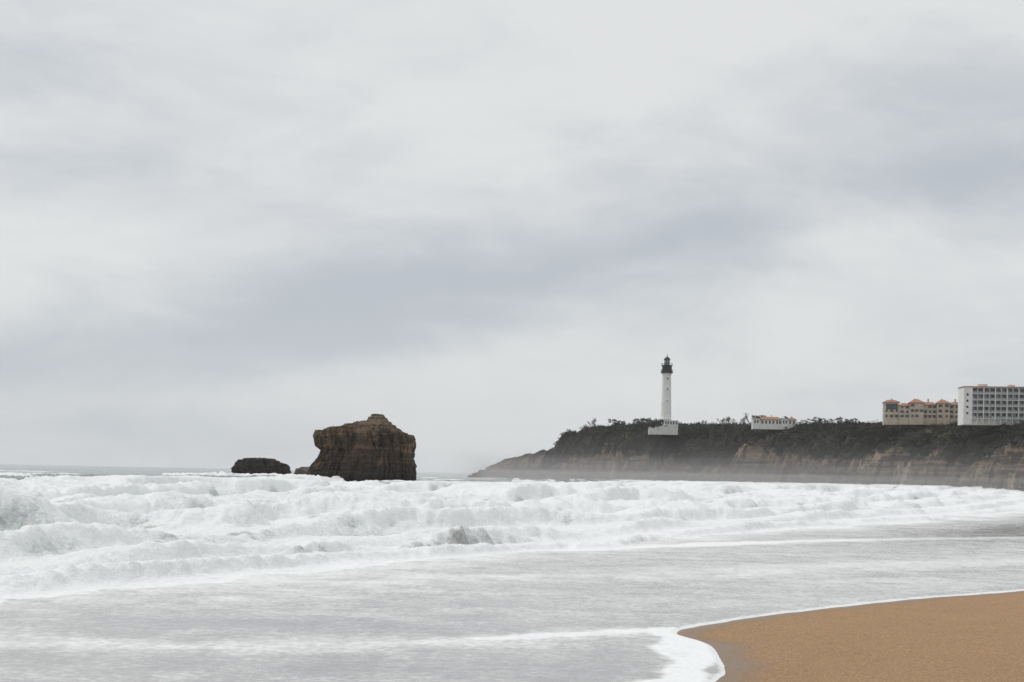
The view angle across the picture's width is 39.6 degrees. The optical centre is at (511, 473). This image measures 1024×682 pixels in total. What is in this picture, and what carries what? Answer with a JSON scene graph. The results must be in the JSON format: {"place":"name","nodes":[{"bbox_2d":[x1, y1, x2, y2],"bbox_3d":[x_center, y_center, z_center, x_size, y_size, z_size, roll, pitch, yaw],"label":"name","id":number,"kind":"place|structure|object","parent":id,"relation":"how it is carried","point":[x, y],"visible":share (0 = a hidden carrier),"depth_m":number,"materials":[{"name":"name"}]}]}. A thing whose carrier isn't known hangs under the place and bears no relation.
{"place":"outdoors","nodes":[
{"label":"outdoors","id":0,"kind":"place"},
{"bbox_2d":[0,464,1023,681],"bbox_3d":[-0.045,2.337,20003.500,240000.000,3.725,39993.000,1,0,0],"label":"sea","id":1,"kind":"structure","parent":0,"point":[135,574],"depth_m":43.33,"materials":[{"name":"liquid"}]},
{"bbox_2d":[231,457,291,474],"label":"reef rock","id":2,"kind":"object","parent":1,"relation":"in","point":[259,465],"visible":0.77,"depth_m":491.63,"materials":[{"name":"grey stone"}]},
{"bbox_2d":[294,467,308,474],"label":"reef rock","id":3,"kind":"object","parent":1,"relation":"in","point":[302,470],"visible":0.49,"depth_m":714.48,"materials":[{"name":"grey stone"}]},
{"bbox_2d":[307,414,416,481],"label":"sea stack rock","id":4,"kind":"object","parent":1,"relation":"in","point":[380,447],"visible":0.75,"depth_m":289.06,"materials":[{"name":"brown stone"}]},
{"bbox_2d":[0,0,1023,472],"label":"sky","id":5,"kind":"structure","parent":0,"point":[231,231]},
{"bbox_2d":[468,423,1023,490],"bbox_3d":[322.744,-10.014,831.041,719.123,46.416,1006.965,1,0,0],"label":"headland cliff","id":6,"kind":"structure","parent":0,"point":[1001,468],"depth_m":834.28,"materials":[{"name":"brown stone"}]},
{"bbox_2d":[648,420,677,434],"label":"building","id":7,"kind":"structure","parent":6,"relation":"on","point":[671,429],"depth_m":930.00,"materials":[{"name":"white paint"}]},
{"bbox_2d":[661,356,672,419],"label":"lighthouse","id":8,"kind":"object","parent":6,"relation":"on","point":[666,371],"visible":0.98,"depth_m":937.36,"materials":[{"name":"white paint"}]},
{"bbox_2d":[575,412,842,473],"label":"bare trees","id":9,"kind":"object","parent":6,"relation":"on","point":[743,420],"visible":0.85,"depth_m":901.90,"materials":[{"name":"brown plant"}]},
{"bbox_2d":[751,415,796,429],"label":"white villa","id":10,"kind":"object","parent":6,"relation":"on","point":[767,423],"visible":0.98,"depth_m":860.91,"materials":[{"name":"paint"}]},
{"bbox_2d":[754,420,794,423],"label":"windows","id":11,"kind":"structure","parent":10,"relation":"in","point":[754,420],"depth_m":860.72,"materials":[{"name":"grey glass"}]},
{"bbox_2d":[542,420,1023,469],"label":"coastal scrub","id":12,"kind":"object","parent":6,"relation":"on","point":[877,426],"visible":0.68,"depth_m":817.45,"materials":[{"name":"green plant"}]},
{"bbox_2d":[606,417,963,480],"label":"windswept trees","id":13,"kind":"object","parent":6,"relation":"on","point":[650,423],"visible":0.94,"depth_m":905.89,"materials":[{"name":"green plant"}]},
{"bbox_2d":[882,398,957,425],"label":"tan residence","id":14,"kind":"structure","parent":6,"relation":"on","point":[918,412],"depth_m":758.86,"materials":[{"name":"paint"}]},
{"bbox_2d":[886,404,957,417],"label":"windows","id":15,"kind":"structure","parent":14,"relation":"in","point":[888,406],"depth_m":759.58,"materials":[{"name":"grey glass"}]},
{"bbox_2d":[958,384,1023,425],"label":"balcony apartment block","id":16,"kind":"structure","parent":6,"relation":"on","point":[982,405],"depth_m":689.64,"materials":[{"name":"white concrete"}]},
{"bbox_2d":[966,388,1023,418],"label":"glazed doors","id":17,"kind":"structure","parent":16,"relation":"in","point":[974,389],"depth_m":690.09,"materials":[{"name":"glass"}]},
{"bbox_2d":[677,591,1023,681],"bbox_3d":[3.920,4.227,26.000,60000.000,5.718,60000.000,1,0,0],"label":"sand beach","id":18,"kind":"structure","parent":0,"point":[973,638],"depth_m":25.70,"materials":[{"name":"beige sand"}]}
]}

